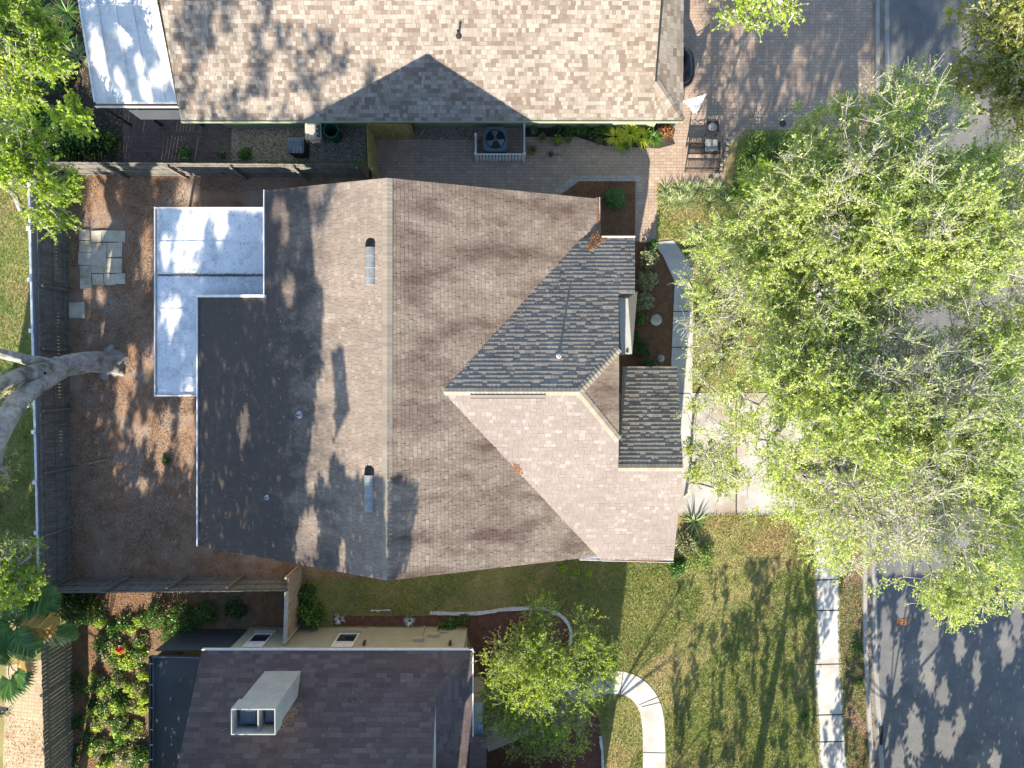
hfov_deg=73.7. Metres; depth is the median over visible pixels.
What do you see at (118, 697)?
shrub
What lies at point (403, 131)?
gate fence
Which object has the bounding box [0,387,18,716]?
leafy tree
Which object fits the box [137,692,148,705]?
shrub
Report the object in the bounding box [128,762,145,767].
shrub
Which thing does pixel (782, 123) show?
drain cover
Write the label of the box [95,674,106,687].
shrub
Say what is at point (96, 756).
shrub
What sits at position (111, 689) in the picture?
shrub
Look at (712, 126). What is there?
side table
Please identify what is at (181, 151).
plant
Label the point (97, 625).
shrub
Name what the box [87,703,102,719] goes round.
shrub
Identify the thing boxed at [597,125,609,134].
plant
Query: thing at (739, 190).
strap leaf plant
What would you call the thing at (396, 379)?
house
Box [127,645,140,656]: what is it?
shrub
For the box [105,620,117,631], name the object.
shrub
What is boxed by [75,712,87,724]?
shrub
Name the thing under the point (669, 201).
strap leaf plant
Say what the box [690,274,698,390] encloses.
edge grass
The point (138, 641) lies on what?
shrub
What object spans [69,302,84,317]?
paving slab
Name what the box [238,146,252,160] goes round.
plant
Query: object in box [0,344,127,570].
oak tree
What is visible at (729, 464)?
tree
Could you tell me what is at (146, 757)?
shrub
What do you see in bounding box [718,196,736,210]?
strap leaf plant
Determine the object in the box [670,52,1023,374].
oak tree
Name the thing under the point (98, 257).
paving slab
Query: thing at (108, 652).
shrub
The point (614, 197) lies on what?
round leafy shrub
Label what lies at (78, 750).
shrub
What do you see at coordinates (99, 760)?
shrub
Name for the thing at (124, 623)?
shrub
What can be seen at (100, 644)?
shrub
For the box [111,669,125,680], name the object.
shrub
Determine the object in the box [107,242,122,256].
paving slab
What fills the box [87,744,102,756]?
shrub
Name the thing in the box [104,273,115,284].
paving slab
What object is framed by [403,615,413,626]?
white plant
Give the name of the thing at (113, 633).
shrub
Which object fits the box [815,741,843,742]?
sidewalk joint
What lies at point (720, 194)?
strap leaf plant
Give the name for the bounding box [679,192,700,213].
strap leaf plant
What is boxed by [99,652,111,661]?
shrub
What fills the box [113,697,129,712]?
shrub
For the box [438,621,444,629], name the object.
shrub
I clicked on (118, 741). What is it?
shrub
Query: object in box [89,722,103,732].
shrub
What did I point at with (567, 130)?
plant
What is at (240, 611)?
shrub
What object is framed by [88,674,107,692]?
shrub
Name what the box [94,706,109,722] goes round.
shrub
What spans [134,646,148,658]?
shrub
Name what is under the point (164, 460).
weed
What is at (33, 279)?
vinyl fence
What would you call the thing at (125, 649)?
shrub
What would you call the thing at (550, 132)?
planting bed ground
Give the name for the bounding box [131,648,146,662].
shrub
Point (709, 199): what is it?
strap leaf plant
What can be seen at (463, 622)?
shrub
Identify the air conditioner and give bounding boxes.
[483,127,507,155]
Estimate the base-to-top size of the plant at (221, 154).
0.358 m
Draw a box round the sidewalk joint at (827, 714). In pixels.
[814,714,843,715]
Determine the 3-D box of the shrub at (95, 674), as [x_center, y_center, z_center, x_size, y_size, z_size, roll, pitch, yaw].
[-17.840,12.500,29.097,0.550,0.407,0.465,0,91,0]
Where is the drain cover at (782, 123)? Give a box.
[779,120,785,126]
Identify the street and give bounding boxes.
[876,0,1023,767]
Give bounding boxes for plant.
[175,144,191,161]
[218,150,225,157]
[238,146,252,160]
[334,613,344,625]
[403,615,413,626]
[528,145,538,154]
[530,125,537,134]
[538,132,546,142]
[551,125,564,133]
[552,134,562,146]
[563,126,574,136]
[565,135,573,143]
[574,124,589,134]
[586,127,598,141]
[595,136,602,145]
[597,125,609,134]
[601,125,624,148]
[615,135,632,152]
[616,124,645,150]
[631,126,651,148]
[644,127,666,150]
[654,178,677,202]
[655,188,675,205]
[658,123,673,138]
[658,191,675,210]
[658,192,678,211]
[662,185,677,200]
[670,194,686,209]
[671,191,691,208]
[672,180,686,193]
[673,190,685,202]
[674,179,692,196]
[677,195,695,212]
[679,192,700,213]
[683,178,698,194]
[687,177,709,195]
[688,181,708,196]
[697,180,712,197]
[698,194,717,211]
[699,175,717,193]
[708,181,726,196]
[709,179,727,196]
[709,181,727,197]
[710,177,728,194]
[713,184,727,203]
[715,193,736,209]
[718,190,736,206]
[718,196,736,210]
[726,184,741,200]
[727,184,740,197]
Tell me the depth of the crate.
27.73 m
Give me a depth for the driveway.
29.08 m
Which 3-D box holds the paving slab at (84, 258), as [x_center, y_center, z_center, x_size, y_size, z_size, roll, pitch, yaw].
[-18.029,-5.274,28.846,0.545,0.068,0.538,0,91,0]
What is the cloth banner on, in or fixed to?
on the paver walk
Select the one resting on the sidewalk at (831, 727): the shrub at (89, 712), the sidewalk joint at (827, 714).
the sidewalk joint at (827, 714)
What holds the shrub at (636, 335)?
on the front bed ground at (661, 300)
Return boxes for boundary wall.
[282,591,300,644]
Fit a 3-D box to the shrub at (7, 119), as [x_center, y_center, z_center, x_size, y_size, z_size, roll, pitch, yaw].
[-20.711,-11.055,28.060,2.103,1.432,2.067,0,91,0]
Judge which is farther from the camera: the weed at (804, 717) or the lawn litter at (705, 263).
the weed at (804, 717)
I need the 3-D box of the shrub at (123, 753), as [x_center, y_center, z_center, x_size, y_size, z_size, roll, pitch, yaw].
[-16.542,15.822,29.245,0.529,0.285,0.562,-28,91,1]
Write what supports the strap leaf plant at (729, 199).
on the ground at (528, 578)
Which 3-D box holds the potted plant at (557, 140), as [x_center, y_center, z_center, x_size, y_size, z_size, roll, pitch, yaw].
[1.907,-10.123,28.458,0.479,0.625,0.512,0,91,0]
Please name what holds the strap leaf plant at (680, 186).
on the ground at (528, 578)
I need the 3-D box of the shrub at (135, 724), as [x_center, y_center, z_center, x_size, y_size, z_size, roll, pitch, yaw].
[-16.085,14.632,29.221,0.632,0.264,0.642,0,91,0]
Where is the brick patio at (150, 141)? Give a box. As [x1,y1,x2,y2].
[123,64,231,162]
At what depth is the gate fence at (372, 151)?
27.70 m
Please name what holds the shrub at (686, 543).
on the ground at (528, 578)
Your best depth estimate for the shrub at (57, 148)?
28.12 m
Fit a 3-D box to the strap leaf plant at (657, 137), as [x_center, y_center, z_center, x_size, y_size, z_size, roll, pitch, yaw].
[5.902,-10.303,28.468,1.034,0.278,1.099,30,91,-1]
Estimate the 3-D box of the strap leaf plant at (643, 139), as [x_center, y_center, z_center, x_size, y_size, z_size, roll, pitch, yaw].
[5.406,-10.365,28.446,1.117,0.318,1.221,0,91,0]
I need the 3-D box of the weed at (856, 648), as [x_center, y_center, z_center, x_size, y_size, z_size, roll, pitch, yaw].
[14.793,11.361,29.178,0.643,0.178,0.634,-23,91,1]
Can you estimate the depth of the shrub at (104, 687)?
29.11 m
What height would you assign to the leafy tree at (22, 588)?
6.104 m
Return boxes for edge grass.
[678,512,809,519]
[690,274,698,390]
[810,520,820,767]
[837,518,851,767]
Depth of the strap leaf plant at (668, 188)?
28.76 m
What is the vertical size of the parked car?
1.440 m
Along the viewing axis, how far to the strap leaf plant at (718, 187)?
28.69 m
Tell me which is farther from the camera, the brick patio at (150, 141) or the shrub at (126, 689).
the shrub at (126, 689)
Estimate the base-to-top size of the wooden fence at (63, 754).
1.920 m
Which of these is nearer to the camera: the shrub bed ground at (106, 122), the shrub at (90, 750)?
the shrub bed ground at (106, 122)
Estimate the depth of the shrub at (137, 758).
29.07 m
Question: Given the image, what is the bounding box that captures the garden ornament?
[657,355,664,361]
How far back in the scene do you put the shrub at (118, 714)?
29.20 m
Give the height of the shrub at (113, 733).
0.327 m
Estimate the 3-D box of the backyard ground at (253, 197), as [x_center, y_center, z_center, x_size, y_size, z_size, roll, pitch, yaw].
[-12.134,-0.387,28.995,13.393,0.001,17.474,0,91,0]
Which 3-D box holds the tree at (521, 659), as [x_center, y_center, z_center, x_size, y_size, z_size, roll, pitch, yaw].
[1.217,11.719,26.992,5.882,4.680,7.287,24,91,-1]
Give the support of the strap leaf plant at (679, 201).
on the ground at (528, 578)
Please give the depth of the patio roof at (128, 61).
25.94 m
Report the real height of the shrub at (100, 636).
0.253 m
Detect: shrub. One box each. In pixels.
[0,93,32,136]
[7,97,62,153]
[36,51,79,90]
[37,115,89,160]
[54,593,105,627]
[67,681,77,692]
[69,671,83,684]
[71,747,80,761]
[72,718,82,730]
[74,743,87,754]
[75,126,107,160]
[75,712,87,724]
[78,680,89,693]
[79,729,92,743]
[86,698,102,711]
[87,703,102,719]
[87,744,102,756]
[88,671,100,681]
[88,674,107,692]
[88,717,102,729]
[89,680,101,693]
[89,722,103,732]
[91,737,105,748]
[91,750,99,760]
[92,637,110,653]
[92,714,106,726]
[93,616,106,628]
[93,736,111,754]
[94,637,114,653]
[94,646,104,656]
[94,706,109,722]
[95,131,117,152]
[95,633,107,642]
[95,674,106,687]
[95,757,110,767]
[96,689,112,701]
[97,614,109,626]
[97,698,111,715]
[98,691,115,707]
[98,759,114,767]
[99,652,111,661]
[100,683,109,692]
[104,635,121,650]
[104,677,121,695]
[104,718,113,728]
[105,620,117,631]
[105,629,119,638]
[105,649,117,661]
[105,752,116,761]
[106,738,120,752]
[107,697,118,711]
[108,654,119,666]
[109,724,123,739]
[110,643,118,654]
[110,664,126,675]
[110,716,131,732]
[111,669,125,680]
[111,708,128,719]
[112,676,125,688]
[112,713,128,729]
[112,748,128,767]
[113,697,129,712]
[113,732,128,744]
[114,692,125,706]
[115,613,136,631]
[115,654,133,670]
[117,621,126,630]
[117,644,128,655]
[117,656,127,669]
[117,757,129,767]
[120,745,130,758]
[121,726,134,738]
[121,728,132,740]
[122,651,137,668]
[122,681,132,692]
[123,660,135,671]
[124,623,136,635]
[124,742,141,761]
[126,699,140,713]
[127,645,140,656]
[127,680,146,699]
[127,719,144,737]
[127,726,144,741]
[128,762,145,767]
[129,658,143,668]
[129,718,142,732]
[130,645,149,663]
[130,742,148,758]
[130,750,143,764]
[130,759,148,767]
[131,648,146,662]
[132,614,143,627]
[132,633,149,648]
[132,634,145,648]
[132,682,146,695]
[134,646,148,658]
[134,704,148,716]
[135,640,145,649]
[136,668,148,681]
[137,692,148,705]
[139,597,174,631]
[139,747,148,762]
[158,623,179,642]
[165,602,198,633]
[192,599,216,623]
[222,596,246,619]
[297,595,328,630]
[298,581,317,603]
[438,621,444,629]
[443,617,456,629]
[456,613,469,626]
[602,186,625,210]
[632,339,650,358]
[633,330,639,341]
[635,312,647,326]
[636,270,658,291]
[636,291,654,311]
[638,247,659,268]
[638,358,656,366]
[647,239,657,251]
[667,557,687,576]
[675,531,699,556]
[684,537,713,570]
[685,240,704,257]
[737,156,783,203]
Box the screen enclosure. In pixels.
[149,629,248,767]
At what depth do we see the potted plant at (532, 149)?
28.50 m
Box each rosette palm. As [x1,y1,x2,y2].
[20,0,56,22]
[33,70,63,96]
[45,0,80,31]
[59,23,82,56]
[60,34,87,76]
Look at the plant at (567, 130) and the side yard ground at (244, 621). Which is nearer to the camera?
the plant at (567, 130)
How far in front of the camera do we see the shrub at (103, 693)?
29.13 m
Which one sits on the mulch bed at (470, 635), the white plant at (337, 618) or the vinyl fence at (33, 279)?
the white plant at (337, 618)
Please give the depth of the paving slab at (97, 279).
28.84 m
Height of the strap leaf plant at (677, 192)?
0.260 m
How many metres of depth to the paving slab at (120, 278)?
28.83 m
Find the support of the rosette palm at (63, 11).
on the shrub bed ground at (106, 122)
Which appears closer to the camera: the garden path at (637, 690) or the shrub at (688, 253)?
the shrub at (688, 253)
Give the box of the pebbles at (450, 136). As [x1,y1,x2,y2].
[412,128,476,139]
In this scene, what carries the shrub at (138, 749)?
on the side yard ground at (244, 621)
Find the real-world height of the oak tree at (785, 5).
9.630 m
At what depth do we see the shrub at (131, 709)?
29.14 m
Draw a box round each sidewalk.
[813,207,838,378]
[814,515,846,767]
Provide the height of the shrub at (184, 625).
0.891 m
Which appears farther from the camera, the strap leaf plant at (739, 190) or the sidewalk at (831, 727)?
the sidewalk at (831, 727)
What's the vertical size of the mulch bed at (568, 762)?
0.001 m
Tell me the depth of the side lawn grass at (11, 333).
28.95 m
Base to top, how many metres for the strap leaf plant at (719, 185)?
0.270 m
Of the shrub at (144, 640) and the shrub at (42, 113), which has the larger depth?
the shrub at (144, 640)
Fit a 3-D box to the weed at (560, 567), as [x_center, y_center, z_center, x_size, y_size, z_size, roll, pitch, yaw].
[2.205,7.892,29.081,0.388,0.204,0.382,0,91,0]
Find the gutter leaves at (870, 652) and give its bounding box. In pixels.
[867,544,873,748]
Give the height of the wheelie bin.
1.009 m
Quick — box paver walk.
[369,0,873,240]
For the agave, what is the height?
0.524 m
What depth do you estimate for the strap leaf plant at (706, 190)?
28.73 m
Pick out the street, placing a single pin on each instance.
(915, 32)
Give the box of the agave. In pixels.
[682,509,709,536]
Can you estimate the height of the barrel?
0.950 m
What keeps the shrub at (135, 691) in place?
on the side yard ground at (244, 621)
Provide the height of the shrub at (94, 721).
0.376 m
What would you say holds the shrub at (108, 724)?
on the side yard ground at (244, 621)
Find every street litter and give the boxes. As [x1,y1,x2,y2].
[882,556,1021,763]
[893,618,912,625]
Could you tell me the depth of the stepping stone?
28.89 m
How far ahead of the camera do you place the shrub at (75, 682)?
29.16 m
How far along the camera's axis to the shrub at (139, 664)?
29.12 m
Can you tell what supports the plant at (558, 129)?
on the planting bed ground at (550, 132)
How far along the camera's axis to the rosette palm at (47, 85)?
28.29 m
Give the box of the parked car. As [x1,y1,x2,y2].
[683,47,694,89]
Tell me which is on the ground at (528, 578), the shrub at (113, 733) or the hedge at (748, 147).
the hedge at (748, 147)
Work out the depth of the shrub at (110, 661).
29.06 m
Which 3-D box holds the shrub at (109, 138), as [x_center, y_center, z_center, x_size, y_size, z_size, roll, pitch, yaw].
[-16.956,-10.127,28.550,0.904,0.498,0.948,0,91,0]
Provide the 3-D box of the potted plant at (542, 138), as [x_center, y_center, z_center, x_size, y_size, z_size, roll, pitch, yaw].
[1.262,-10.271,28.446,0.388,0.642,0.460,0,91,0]
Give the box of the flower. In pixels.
[116,646,123,653]
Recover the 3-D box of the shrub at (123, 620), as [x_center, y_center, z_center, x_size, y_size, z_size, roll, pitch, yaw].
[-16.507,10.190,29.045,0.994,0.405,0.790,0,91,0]
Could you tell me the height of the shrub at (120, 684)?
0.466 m
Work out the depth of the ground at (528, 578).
29.22 m
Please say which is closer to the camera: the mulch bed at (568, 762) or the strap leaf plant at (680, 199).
the strap leaf plant at (680, 199)
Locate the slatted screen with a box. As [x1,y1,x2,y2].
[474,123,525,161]
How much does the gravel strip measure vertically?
0.001 m
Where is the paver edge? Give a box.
[554,176,639,194]
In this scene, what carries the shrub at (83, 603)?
on the side yard ground at (244, 621)
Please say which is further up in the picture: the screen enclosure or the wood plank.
the wood plank
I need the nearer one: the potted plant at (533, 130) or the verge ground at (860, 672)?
the potted plant at (533, 130)
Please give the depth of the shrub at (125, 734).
29.08 m
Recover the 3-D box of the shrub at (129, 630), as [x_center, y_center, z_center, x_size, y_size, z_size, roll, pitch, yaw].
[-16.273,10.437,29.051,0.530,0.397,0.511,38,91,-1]
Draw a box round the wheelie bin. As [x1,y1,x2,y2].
[287,136,309,157]
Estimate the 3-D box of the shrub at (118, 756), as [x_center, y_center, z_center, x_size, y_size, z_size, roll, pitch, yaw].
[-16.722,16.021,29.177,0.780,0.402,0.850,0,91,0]
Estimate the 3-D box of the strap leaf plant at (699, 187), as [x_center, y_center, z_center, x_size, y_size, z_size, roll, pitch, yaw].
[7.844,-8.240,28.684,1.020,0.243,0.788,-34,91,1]
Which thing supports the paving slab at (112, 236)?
on the backyard ground at (253, 197)
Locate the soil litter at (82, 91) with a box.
[4,0,121,161]
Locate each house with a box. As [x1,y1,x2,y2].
[160,0,684,127]
[177,626,486,767]
[196,178,682,580]
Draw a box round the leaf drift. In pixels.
[68,172,372,578]
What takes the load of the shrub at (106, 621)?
on the side yard ground at (244, 621)
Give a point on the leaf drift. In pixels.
(146, 442)
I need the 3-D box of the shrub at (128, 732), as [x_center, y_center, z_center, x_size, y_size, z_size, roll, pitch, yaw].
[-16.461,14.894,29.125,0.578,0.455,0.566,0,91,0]
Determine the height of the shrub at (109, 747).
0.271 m
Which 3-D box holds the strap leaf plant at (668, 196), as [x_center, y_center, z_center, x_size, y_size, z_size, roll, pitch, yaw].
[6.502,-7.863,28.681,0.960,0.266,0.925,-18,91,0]
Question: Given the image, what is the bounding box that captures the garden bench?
[684,134,723,172]
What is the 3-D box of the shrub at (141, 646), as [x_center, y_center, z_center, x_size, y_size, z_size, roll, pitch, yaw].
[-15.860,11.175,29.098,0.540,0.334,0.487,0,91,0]
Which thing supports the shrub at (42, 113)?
on the shrub bed ground at (106, 122)
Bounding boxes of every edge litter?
[811,523,820,767]
[837,532,848,767]
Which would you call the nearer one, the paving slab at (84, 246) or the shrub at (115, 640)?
the paving slab at (84, 246)
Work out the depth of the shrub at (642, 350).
28.77 m
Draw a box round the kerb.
[862,0,879,767]
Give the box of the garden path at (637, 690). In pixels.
[483,671,664,767]
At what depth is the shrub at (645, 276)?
28.55 m
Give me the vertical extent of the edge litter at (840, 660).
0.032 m
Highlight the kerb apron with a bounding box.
[872,0,888,767]
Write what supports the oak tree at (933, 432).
on the ground at (528, 578)
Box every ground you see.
[0,0,122,163]
[0,0,873,767]
[68,168,371,578]
[72,591,285,767]
[525,123,674,147]
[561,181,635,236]
[619,242,674,393]
[841,517,868,767]
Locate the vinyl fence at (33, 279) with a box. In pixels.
[26,176,63,578]
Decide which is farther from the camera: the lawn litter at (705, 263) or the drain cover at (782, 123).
the lawn litter at (705, 263)
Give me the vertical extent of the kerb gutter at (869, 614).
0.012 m
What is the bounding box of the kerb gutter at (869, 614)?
[867,0,884,767]
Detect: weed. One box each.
[160,456,170,464]
[559,565,567,572]
[584,570,591,577]
[801,712,809,721]
[850,642,863,657]
[853,678,862,687]
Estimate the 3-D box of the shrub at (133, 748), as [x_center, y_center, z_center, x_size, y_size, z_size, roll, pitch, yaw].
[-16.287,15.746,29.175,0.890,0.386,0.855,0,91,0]
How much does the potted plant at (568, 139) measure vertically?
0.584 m
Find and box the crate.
[305,123,325,145]
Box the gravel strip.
[413,128,476,138]
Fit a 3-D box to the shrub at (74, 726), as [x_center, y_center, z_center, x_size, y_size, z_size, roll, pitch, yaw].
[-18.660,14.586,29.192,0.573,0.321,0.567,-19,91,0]
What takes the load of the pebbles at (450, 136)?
on the gravel strip
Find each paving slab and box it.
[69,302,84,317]
[78,253,90,265]
[79,229,90,240]
[79,241,90,252]
[80,266,91,276]
[80,277,92,288]
[91,230,101,242]
[91,243,106,272]
[92,274,103,284]
[102,230,125,241]
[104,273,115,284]
[106,258,122,272]
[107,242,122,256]
[115,273,125,283]
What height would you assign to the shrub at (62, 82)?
0.972 m
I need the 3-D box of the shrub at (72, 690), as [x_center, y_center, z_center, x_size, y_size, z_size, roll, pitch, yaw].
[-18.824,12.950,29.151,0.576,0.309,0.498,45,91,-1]
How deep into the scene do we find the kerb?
29.11 m
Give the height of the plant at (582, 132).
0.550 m
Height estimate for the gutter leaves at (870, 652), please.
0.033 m
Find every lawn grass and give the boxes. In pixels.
[0,185,36,577]
[301,515,817,767]
[657,187,811,392]
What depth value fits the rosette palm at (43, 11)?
28.25 m
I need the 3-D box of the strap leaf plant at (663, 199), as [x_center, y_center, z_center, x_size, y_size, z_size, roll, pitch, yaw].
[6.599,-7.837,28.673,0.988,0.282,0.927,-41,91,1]
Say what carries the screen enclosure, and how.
on the ground at (528, 578)
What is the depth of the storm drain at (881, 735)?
29.31 m
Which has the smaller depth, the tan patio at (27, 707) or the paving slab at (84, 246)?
the paving slab at (84, 246)
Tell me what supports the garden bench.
on the paver walk
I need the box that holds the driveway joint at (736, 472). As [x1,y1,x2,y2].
[736,397,736,513]
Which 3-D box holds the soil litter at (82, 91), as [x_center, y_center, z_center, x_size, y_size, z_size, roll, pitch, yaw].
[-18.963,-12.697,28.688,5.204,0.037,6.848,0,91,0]
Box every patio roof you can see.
[78,0,203,126]
[154,207,262,395]
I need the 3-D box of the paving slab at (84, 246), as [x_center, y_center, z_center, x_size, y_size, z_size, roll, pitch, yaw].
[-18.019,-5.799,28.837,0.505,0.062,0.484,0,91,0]
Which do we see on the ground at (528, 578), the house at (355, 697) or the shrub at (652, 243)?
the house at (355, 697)
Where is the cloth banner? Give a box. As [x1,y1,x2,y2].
[683,94,706,113]
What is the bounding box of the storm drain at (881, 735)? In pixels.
[879,726,882,744]
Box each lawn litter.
[681,202,754,392]
[698,516,809,572]
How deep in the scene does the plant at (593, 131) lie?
28.50 m
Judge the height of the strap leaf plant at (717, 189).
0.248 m
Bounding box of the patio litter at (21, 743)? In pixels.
[5,715,43,766]
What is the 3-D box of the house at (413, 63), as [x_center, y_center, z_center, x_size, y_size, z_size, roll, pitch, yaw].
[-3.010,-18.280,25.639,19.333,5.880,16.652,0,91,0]
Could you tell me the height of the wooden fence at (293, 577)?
1.845 m
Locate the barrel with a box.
[323,123,341,142]
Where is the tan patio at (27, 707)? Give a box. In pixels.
[3,660,48,767]
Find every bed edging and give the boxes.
[430,606,572,644]
[599,736,603,767]
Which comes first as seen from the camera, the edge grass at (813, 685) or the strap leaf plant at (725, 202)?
the strap leaf plant at (725, 202)
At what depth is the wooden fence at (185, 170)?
27.79 m
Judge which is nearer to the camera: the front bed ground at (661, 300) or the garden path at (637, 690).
the front bed ground at (661, 300)
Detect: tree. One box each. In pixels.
[0,0,98,141]
[0,116,87,244]
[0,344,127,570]
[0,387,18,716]
[0,528,49,616]
[471,587,626,767]
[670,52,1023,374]
[674,276,1023,635]
[680,393,747,501]
[708,0,809,42]
[928,0,1023,152]
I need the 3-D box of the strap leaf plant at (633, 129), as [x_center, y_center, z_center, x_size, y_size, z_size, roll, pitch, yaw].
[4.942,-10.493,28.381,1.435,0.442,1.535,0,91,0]
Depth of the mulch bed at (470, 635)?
29.25 m
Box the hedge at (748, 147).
[733,129,810,183]
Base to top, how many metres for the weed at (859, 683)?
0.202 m
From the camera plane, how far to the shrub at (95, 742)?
29.15 m
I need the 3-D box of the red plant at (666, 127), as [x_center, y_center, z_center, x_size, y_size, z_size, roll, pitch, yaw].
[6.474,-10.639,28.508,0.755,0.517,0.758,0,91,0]
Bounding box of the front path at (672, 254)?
[657,241,693,447]
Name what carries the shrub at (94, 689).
on the side yard ground at (244, 621)
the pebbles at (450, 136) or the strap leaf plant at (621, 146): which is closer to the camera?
the strap leaf plant at (621, 146)
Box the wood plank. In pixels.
[83,459,107,464]
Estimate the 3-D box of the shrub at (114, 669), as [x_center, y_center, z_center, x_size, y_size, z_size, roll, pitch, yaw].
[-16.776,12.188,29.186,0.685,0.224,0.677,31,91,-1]
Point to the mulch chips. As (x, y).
(170, 405)
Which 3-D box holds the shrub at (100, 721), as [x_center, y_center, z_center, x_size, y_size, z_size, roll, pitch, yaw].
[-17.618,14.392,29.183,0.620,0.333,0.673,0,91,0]
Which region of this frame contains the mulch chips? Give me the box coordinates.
[68,168,367,578]
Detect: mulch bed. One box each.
[333,610,569,720]
[486,705,600,767]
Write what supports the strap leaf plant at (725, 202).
on the ground at (528, 578)
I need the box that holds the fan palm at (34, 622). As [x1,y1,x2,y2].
[0,579,80,702]
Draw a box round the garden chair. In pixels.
[698,132,717,155]
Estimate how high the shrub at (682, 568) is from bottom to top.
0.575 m
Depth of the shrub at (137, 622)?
29.07 m
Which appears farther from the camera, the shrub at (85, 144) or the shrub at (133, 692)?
the shrub at (133, 692)
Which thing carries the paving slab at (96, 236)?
on the backyard ground at (253, 197)
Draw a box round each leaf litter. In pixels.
[67,175,89,220]
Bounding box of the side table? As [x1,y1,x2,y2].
[704,121,719,136]
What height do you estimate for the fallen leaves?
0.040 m
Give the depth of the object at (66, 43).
28.30 m
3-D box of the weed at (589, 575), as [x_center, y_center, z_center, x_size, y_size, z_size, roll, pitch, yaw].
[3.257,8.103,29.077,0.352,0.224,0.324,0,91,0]
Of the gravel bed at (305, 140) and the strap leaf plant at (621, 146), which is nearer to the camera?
the strap leaf plant at (621, 146)
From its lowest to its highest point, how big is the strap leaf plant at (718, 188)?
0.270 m
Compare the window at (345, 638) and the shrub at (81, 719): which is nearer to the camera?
the window at (345, 638)
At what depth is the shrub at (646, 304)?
28.56 m
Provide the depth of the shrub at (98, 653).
29.05 m
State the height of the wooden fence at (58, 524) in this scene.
1.849 m
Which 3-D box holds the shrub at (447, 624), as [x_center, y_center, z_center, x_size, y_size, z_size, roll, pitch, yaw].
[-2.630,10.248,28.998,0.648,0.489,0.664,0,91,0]
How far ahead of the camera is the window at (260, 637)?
28.00 m
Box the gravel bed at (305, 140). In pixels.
[232,128,365,160]
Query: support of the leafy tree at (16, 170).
on the ground at (528, 578)
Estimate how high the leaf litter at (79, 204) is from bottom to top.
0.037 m
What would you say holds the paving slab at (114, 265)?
on the backyard ground at (253, 197)
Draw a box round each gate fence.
[366,123,379,178]
[367,123,414,138]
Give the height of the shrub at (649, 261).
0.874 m
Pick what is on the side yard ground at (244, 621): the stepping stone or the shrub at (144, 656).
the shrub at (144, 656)
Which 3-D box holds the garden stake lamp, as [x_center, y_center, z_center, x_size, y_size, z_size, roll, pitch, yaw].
[1.795,-9.653,28.642,0.500,0.280,0.195,0,91,0]
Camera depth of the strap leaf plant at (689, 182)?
28.71 m
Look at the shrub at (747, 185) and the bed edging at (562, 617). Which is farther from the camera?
the bed edging at (562, 617)
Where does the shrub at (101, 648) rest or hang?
on the side yard ground at (244, 621)
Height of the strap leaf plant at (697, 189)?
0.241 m
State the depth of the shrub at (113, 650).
29.05 m
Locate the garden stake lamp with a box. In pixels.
[549,151,560,156]
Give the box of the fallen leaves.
[68,167,369,579]
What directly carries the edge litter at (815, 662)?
on the sidewalk at (831, 727)
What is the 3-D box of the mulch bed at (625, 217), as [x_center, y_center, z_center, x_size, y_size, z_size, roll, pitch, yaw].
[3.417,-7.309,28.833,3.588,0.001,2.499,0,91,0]
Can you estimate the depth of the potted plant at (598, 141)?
28.49 m
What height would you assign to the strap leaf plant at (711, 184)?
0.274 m
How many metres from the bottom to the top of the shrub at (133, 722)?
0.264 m
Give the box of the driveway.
[678,393,861,515]
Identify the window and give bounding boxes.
[242,630,275,646]
[331,630,361,646]
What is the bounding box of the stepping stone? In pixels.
[650,314,661,325]
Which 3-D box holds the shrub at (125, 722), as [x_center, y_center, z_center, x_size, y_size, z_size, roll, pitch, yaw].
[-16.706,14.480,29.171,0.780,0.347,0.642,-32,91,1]
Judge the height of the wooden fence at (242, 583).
1.849 m
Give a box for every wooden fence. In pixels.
[36,160,74,586]
[39,624,74,767]
[44,161,366,180]
[50,574,287,592]
[285,565,301,638]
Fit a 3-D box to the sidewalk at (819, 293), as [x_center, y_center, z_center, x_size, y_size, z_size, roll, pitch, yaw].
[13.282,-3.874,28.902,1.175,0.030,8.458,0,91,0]

